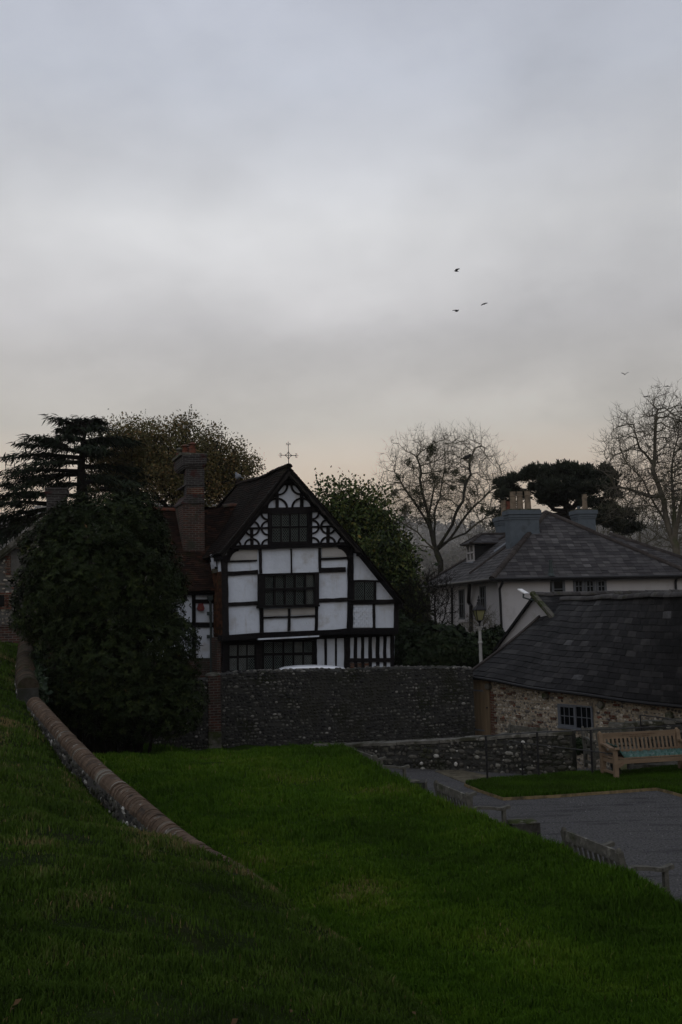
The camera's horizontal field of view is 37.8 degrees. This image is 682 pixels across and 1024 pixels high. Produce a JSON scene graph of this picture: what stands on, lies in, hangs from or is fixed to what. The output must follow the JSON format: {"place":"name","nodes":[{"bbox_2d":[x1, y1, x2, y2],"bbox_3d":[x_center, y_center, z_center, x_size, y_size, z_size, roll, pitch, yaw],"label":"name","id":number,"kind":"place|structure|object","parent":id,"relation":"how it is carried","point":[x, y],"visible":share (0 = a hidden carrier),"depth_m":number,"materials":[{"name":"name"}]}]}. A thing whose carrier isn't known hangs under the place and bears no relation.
{"place":"outdoors","nodes":[
{"label":"outdoors","id":0,"kind":"place"},
{"bbox_2d":[0,639,446,1023],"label":"grass bank","id":1,"kind":"structure","parent":0,"point":[185,931],"depth_m":7.10,"materials":[{"name":"green plant"}]},
{"bbox_2d":[15,638,39,703],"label":"coped wall","id":2,"kind":"structure","parent":1,"relation":"on","point":[26,685],"depth_m":21.85,"materials":[{"name":"brick"}]},
{"bbox_2d":[33,644,52,704],"bbox_3d":[-7.506,4.409,24.628,0.574,2.320,7.935,1,-6,-18],"label":"ivy","id":3,"kind":"object","parent":2,"relation":"attached to","point":[41,678],"visible":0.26,"depth_m":21.88,"materials":[{"name":"green plant"}]},
{"bbox_2d":[0,487,146,695],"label":"old building","id":4,"kind":"structure","parent":1,"relation":"on","point":[10,564],"depth_m":30.84,"materials":[{"name":"red brick"}]},
{"bbox_2d":[0,595,3,606],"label":"window","id":5,"kind":"structure","parent":4,"relation":"in","point":[1,596],"depth_m":30.71,"materials":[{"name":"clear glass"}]},
{"bbox_2d":[27,697,263,880],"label":"coped wall","id":6,"kind":"structure","parent":1,"relation":"on","point":[117,796],"depth_m":14.60,"materials":[{"name":"brick"}]},
{"bbox_2d":[12,830,415,1023],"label":"fallen leaves","id":7,"kind":"object","parent":1,"relation":"on","point":[234,1020],"visible":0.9,"depth_m":4.98,"materials":[{"name":"brown plant"}]},
{"bbox_2d":[0,0,681,530],"label":"sky","id":8,"kind":"structure","parent":0,"point":[258,216],"materials":[{"name":"grey"}]},
{"bbox_2d":[3,518,681,570],"bbox_3d":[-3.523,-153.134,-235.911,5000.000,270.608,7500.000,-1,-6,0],"label":"ground","id":9,"kind":"structure","parent":0,"point":[424,543],"depth_m":2103.18,"materials":[{"name":"green plant"}]},
{"bbox_2d":[0,413,159,548],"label":"cedar tree","id":10,"kind":"object","parent":9,"relation":"on","point":[53,462],"visible":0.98,"depth_m":50.23,"materials":[{"name":"green plant"}]},
{"bbox_2d":[47,677,208,749],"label":"flint wall","id":11,"kind":"structure","parent":9,"relation":"on","point":[197,738],"depth_m":27.89,"materials":[{"name":"stone"}]},
{"bbox_2d":[69,404,267,506],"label":"oak tree","id":12,"kind":"object","parent":9,"relation":"on","point":[155,456],"visible":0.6,"depth_m":53.96,"materials":[{"name":"green plant"}]},
{"bbox_2d":[123,442,405,678],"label":"timber house","id":13,"kind":"structure","parent":9,"relation":"on","point":[280,568],"depth_m":33.53,"materials":[{"name":"paint"}]},
{"bbox_2d":[235,472,244,478],"bbox_3d":[-4.043,-1.417,39.619,0.466,0.370,0.148,-5,-7,30],"label":"pigeon","id":14,"kind":"object","parent":13,"relation":"on","point":[237,476],"visible":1,"depth_m":39.60,"materials":[{"name":"grey"}]},
{"bbox_2d":[227,643,256,671],"bbox_3d":[-3.282,4.932,32.775,1.042,1.233,0.170,1,-6,-20],"label":"window","id":15,"kind":"structure","parent":13,"relation":"in","point":[240,656],"depth_m":32.81,"materials":[{"name":"black glass"}]},
{"bbox_2d":[262,639,312,669],"bbox_3d":[-1.801,4.982,33.297,1.841,1.435,0.190,1,-6,-20],"label":"window","id":16,"kind":"structure","parent":13,"relation":"in","point":[276,654],"depth_m":33.33,"materials":[{"name":"black glass"}]},
{"bbox_2d":[256,572,319,607],"bbox_3d":[-1.755,2.589,33.054,2.151,1.164,0.260,1,-6,-20],"label":"window","id":17,"kind":"structure","parent":13,"relation":"in","point":[274,590],"depth_m":33.07,"materials":[{"name":"black glass"}]},
{"bbox_2d":[279,443,297,468],"bbox_3d":[-1.751,-1.886,33.178,0.716,0.940,0.094,0,-6,-13],"label":"gable cross","id":18,"kind":"object","parent":13,"relation":"attached to","point":[288,455],"visible":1,"depth_m":33.18,"materials":[{"name":"black metal"}]},
{"bbox_2d":[268,512,311,543],"bbox_3d":[-1.716,0.564,33.331,1.601,1.183,0.180,1,-6,-20],"label":"window","id":19,"kind":"structure","parent":13,"relation":"in","point":[283,527],"depth_m":33.35,"materials":[{"name":"black glass"}]},
{"bbox_2d":[352,582,375,600],"bbox_3d":[0.754,2.719,34.006,0.859,0.686,0.160,1,-6,-20],"label":"window","id":20,"kind":"structure","parent":13,"relation":"in","point":[362,591],"depth_m":34.03,"materials":[{"name":"black glass"}]},
{"bbox_2d":[0,498,681,616],"bbox_3d":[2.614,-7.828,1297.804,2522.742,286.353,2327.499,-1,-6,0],"label":"wood","id":21,"kind":"object","parent":9,"relation":"on","point":[449,558],"visible":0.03,"depth_m":1591.57,"materials":[{"name":"plant"}]},
{"bbox_2d":[218,665,475,747],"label":"flint wall","id":22,"kind":"structure","parent":9,"relation":"on","point":[271,707],"depth_m":29.31,"materials":[{"name":"stone"}]},
{"bbox_2d":[308,465,420,565],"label":"green tree","id":23,"kind":"object","parent":9,"relation":"on","point":[351,512],"visible":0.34,"depth_m":46.59,"materials":[{"name":"green plant"}]},
{"bbox_2d":[351,521,439,629],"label":"green tree","id":24,"kind":"object","parent":9,"relation":"on","point":[392,559],"visible":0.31,"depth_m":42.63,"materials":[{"name":"green plant"}]},
{"bbox_2d":[404,559,461,631],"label":"bare shrub","id":25,"kind":"object","parent":9,"relation":"on","point":[435,593],"visible":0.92,"depth_m":40.26,"materials":[{"name":"brown plant"}]},
{"bbox_2d":[371,419,519,572],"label":"bare tree","id":26,"kind":"object","parent":9,"relation":"on","point":[417,492],"visible":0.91,"depth_m":71.94,"materials":[{"name":"brown plant"}]},
{"bbox_2d":[394,607,504,667],"bbox_3d":[3.829,5.464,37.023,4.956,3.974,3.035,-3,-6,17],"label":"evergreen shrub","id":27,"kind":"object","parent":9,"relation":"on","point":[427,645],"visible":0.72,"depth_m":36.28,"materials":[{"name":"green plant"}]},
{"bbox_2d":[330,729,576,774],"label":"flint wall","id":28,"kind":"structure","parent":9,"relation":"on","point":[466,753],"depth_m":23.32,"materials":[{"name":"grey stone"}]},
{"bbox_2d":[453,517,495,557],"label":"bare tree","id":29,"kind":"object","parent":9,"relation":"on","point":[470,535],"visible":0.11,"depth_m":109.90,"materials":[{"name":"brown plant"}]},
{"bbox_2d":[462,605,504,632],"bbox_3d":[5.426,5.488,38.245,1.663,4.055,1.713,1,-6,-23],"label":"bare shrub","id":30,"kind":"object","parent":9,"relation":"on","point":[486,618],"visible":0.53,"depth_m":38.26,"materials":[{"name":"brown plant"}]},
{"bbox_2d":[422,491,681,632],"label":"white house","id":31,"kind":"structure","parent":9,"relation":"on","point":[528,549],"depth_m":46.01,"materials":[{"name":"stone"}]},
{"bbox_2d":[458,589,464,618],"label":"window","id":32,"kind":"structure","parent":31,"relation":"in","point":[461,597],"depth_m":49.25,"materials":[{"name":"glass"}]},
{"bbox_2d":[479,586,485,608],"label":"window","id":33,"kind":"structure","parent":31,"relation":"in","point":[482,589],"depth_m":45.91,"materials":[{"name":"glass"}]},
{"bbox_2d":[551,580,564,590],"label":"window","id":34,"kind":"structure","parent":31,"relation":"in","point":[557,585],"depth_m":44.31,"materials":[{"name":"black glass"}]},
{"bbox_2d":[573,580,583,590],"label":"window","id":35,"kind":"structure","parent":31,"relation":"in","point":[578,585],"depth_m":44.46,"materials":[{"name":"black glass"}]},
{"bbox_2d":[584,580,595,590],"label":"window","id":36,"kind":"structure","parent":31,"relation":"in","point":[589,585],"depth_m":44.55,"materials":[{"name":"black glass"}]},
{"bbox_2d":[596,580,606,590],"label":"window","id":37,"kind":"structure","parent":31,"relation":"in","point":[601,585],"depth_m":44.65,"materials":[{"name":"black glass"}]},
{"bbox_2d":[484,458,646,538],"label":"pine tree","id":38,"kind":"object","parent":9,"relation":"on","point":[553,485],"visible":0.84,"depth_m":65.93,"materials":[{"name":"green plant"}]},
{"bbox_2d":[472,591,681,769],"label":"barn","id":39,"kind":"structure","parent":9,"relation":"on","point":[579,662],"depth_m":28.06,"materials":[{"name":"stone"}]},
{"bbox_2d":[473,682,488,734],"bbox_3d":[4.349,6.429,30.857,0.116,2.260,0.701,3,-7,-35],"label":"door","id":40,"kind":"structure","parent":39,"relation":"in","point":[480,693],"depth_m":30.88,"materials":[{"name":"brown wood"}]},
{"bbox_2d":[557,703,593,729],"bbox_3d":[6.533,5.722,27.760,0.092,0.684,1.301,3,-7,-35],"label":"window","id":41,"kind":"structure","parent":39,"relation":"in","point":[570,716],"depth_m":27.75,"materials":[{"name":"grey paint"}]},
{"bbox_2d":[492,589,681,651],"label":"outbuilding","id":42,"kind":"structure","parent":9,"relation":"on","point":[542,604],"depth_m":33.82,"materials":[{"name":"paint"}]},
{"bbox_2d":[517,589,533,600],"bbox_3d":[6.236,2.771,33.305,0.751,0.420,0.458,-1,-6,0],"label":"aerial","id":43,"kind":"object","parent":42,"relation":"attached to","point":[523,591],"visible":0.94,"depth_m":33.15,"materials":[{"name":"white metal"}]},
{"bbox_2d":[596,525,627,537],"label":"bare tree","id":44,"kind":"object","parent":9,"relation":"on","point":[607,531],"visible":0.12,"depth_m":97.99,"materials":[{"name":"plant"}]},
{"bbox_2d":[588,377,681,558],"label":"bare tree","id":45,"kind":"object","parent":9,"relation":"on","point":[661,493],"visible":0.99,"depth_m":56.23,"materials":[{"name":"plant"}]},
{"bbox_2d":[620,495,679,547],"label":"bare tree","id":46,"kind":"object","parent":9,"relation":"on","point":[639,536],"visible":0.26,"depth_m":91.94,"materials":[{"name":"brown plant"}]},
{"bbox_2d":[637,483,681,554],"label":"bare tree","id":47,"kind":"object","parent":9,"relation":"on","point":[660,535],"visible":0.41,"depth_m":88.17,"materials":[{"name":"brown plant"}]},
{"bbox_2d":[92,741,681,1023],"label":"lawn","id":48,"kind":"structure","parent":0,"point":[242,747],"depth_m":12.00,"materials":[{"name":"green plant"}]},
{"bbox_2d":[4,487,209,753],"bbox_3d":[-5.897,2.902,25.328,4.268,7.195,4.168,4,-8,-43],"label":"laurel bush","id":49,"kind":"object","parent":48,"relation":"on","point":[133,683],"visible":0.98,"depth_m":24.61,"materials":[{"name":"green plant"}]},
{"bbox_2d":[205,672,221,748],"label":"brick pier","id":50,"kind":"structure","parent":48,"relation":"on","point":[214,720],"depth_m":28.10,"materials":[{"name":"brick"}]},
{"bbox_2d":[313,743,333,746],"bbox_3d":[-0.367,5.907,23.954,0.550,0.672,0.535,1,-6,-24],"label":"stone step","id":51,"kind":"object","parent":48,"relation":"on","point":[318,744],"visible":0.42,"depth_m":23.96,"materials":[{"name":"grey stone"}]},
{"bbox_2d":[385,768,681,900],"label":"gravel court","id":52,"kind":"object","parent":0,"point":[607,835],"visible":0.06,"depth_m":17.91,"materials":[{"name":"grey gravel"}]},
{"bbox_2d":[352,747,409,778],"bbox_3d":[0.809,5.380,20.526,0.769,0.950,1.351,1,-6,-19],"label":"weathered bench","id":53,"kind":"object","parent":52,"relation":"on","point":[377,759],"visible":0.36,"depth_m":20.01,"materials":[{"name":"grey wood"}]},
{"bbox_2d":[409,779,427,791],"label":"stone block","id":54,"kind":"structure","parent":52,"relation":"on","point":[422,783],"depth_m":19.55,"materials":[{"name":"grey stone"}]},
{"bbox_2d":[435,770,490,782],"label":"paved path","id":55,"kind":"structure","parent":52,"relation":"on","point":[461,776],"depth_m":22.81,"materials":[{"name":"grey stone"}]},
{"bbox_2d":[433,780,510,825],"bbox_3d":[2.123,4.919,16.221,0.769,0.950,1.351,0,-6,-17],"label":"weathered bench","id":56,"kind":"object","parent":52,"relation":"on","point":[454,794],"visible":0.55,"depth_m":15.89,"materials":[{"name":"grey wood"}]},
{"bbox_2d":[506,817,540,837],"bbox_3d":[2.884,5.121,15.852,0.486,0.472,0.518,-1,-6,-6],"label":"stone block","id":57,"kind":"object","parent":52,"relation":"on","point":[529,825],"depth_m":15.68,"materials":[{"name":"grey stone"}]},
{"bbox_2d":[400,767,681,899],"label":"gravel stones","id":58,"kind":"object","parent":52,"relation":"on","point":[644,793],"visible":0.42,"depth_m":18.18,"materials":[{"name":"grey gravel"}]},
{"bbox_2d":[464,783,681,800],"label":"edging board","id":59,"kind":"object","parent":52,"relation":"on","point":[572,794],"visible":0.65,"depth_m":20.08,"materials":[{"name":"brown wood"}]},
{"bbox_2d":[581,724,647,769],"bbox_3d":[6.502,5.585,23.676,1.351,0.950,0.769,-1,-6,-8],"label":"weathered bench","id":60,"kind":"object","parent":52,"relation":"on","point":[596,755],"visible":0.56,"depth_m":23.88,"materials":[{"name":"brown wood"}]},
{"bbox_2d":[560,827,674,894],"bbox_3d":[3.432,4.508,12.426,0.769,0.950,1.351,0,-6,-17],"label":"weathered bench","id":61,"kind":"object","parent":52,"relation":"on","point":[607,852],"visible":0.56,"depth_m":12.10,"materials":[{"name":"grey wood"}]},
{"bbox_2d":[465,764,681,796],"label":"verge grass","id":62,"kind":"structure","parent":0,"point":[667,777],"depth_m":20.96,"materials":[{"name":"green plant"}]},
{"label":"lane","id":63,"kind":"structure","parent":0,"visible":0},
{"bbox_2d":[279,665,344,669],"bbox_3d":[-1.337,5.487,30.607,4.070,1.505,1.820,-1,-6,-4],"label":"car","id":64,"kind":"object","parent":63,"relation":"on","point":[310,666],"visible":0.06,"depth_m":30.30,"materials":[{"name":"white paint"}]},
{"bbox_2d":[472,595,485,662],"bbox_3d":[4.865,4.990,34.664,0.384,4.158,0.384,0,-6,-11],"label":"street lamp","id":65,"kind":"object","parent":63,"relation":"on","point":[479,609],"visible":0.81,"depth_m":34.69,"materials":[{"name":"white metal"}]},
{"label":"barn yard","id":66,"kind":"structure","parent":0,"visible":0},
{"bbox_2d":[500,723,548,733],"bbox_3d":[4.466,5.854,24.990,0.769,0.950,1.351,3,-7,-35],"label":"weathered bench","id":67,"kind":"object","parent":66,"relation":"on","point":[511,727],"visible":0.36,"depth_m":25.34,"materials":[{"name":"grey wood"}]},
{"bbox_2d":[576,736,595,755],"bbox_3d":[6.207,6.035,25.722,0.807,0.498,0.676,-1,-6,0],"label":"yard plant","id":68,"kind":"object","parent":66,"relation":"on","point":[579,744],"visible":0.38,"depth_m":25.51,"materials":[{"name":"green plant"}]},
{"bbox_2d":[608,718,681,769],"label":"flint wall","id":69,"kind":"structure","parent":66,"relation":"on","point":[649,723],"depth_m":24.14,"materials":[{"name":"grey stone"}]},
{"bbox_2d":[626,761,677,769],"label":"stone steps","id":70,"kind":"structure","parent":69,"relation":"on","point":[639,765],"depth_m":23.42,"materials":[{"name":"grey stone"}]},
{"bbox_2d":[640,714,681,730],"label":"handrail","id":71,"kind":"object","parent":69,"relation":"on","point":[655,717],"visible":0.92,"depth_m":24.14,"materials":[{"name":"black metal"}]},
{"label":"grass verge","id":72,"kind":"structure","parent":0,"visible":0},
{"bbox_2d":[507,740,620,775],"bbox_3d":[4.950,5.663,22.146,2.438,1.120,0.071,-3,-6,16],"label":"handrail","id":73,"kind":"object","parent":72,"relation":"on","point":[521,747],"visible":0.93,"depth_m":22.37,"materials":[{"name":"black metal"}]},
{"bbox_2d":[483,725,681,779],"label":"handrail","id":74,"kind":"object","parent":72,"relation":"on","point":[590,732],"visible":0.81,"depth_m":22.06,"materials":[{"name":"black metal"}]},
{"bbox_2d":[597,727,681,777],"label":"park bench","id":75,"kind":"object","parent":72,"relation":"on","point":[603,745],"visible":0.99,"depth_m":22.24,"materials":[{"name":"brown wood"}]},
{"bbox_2d":[607,742,681,758],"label":"seat cover","id":76,"kind":"object","parent":75,"relation":"on","point":[655,752],"visible":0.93,"depth_m":21.86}
]}

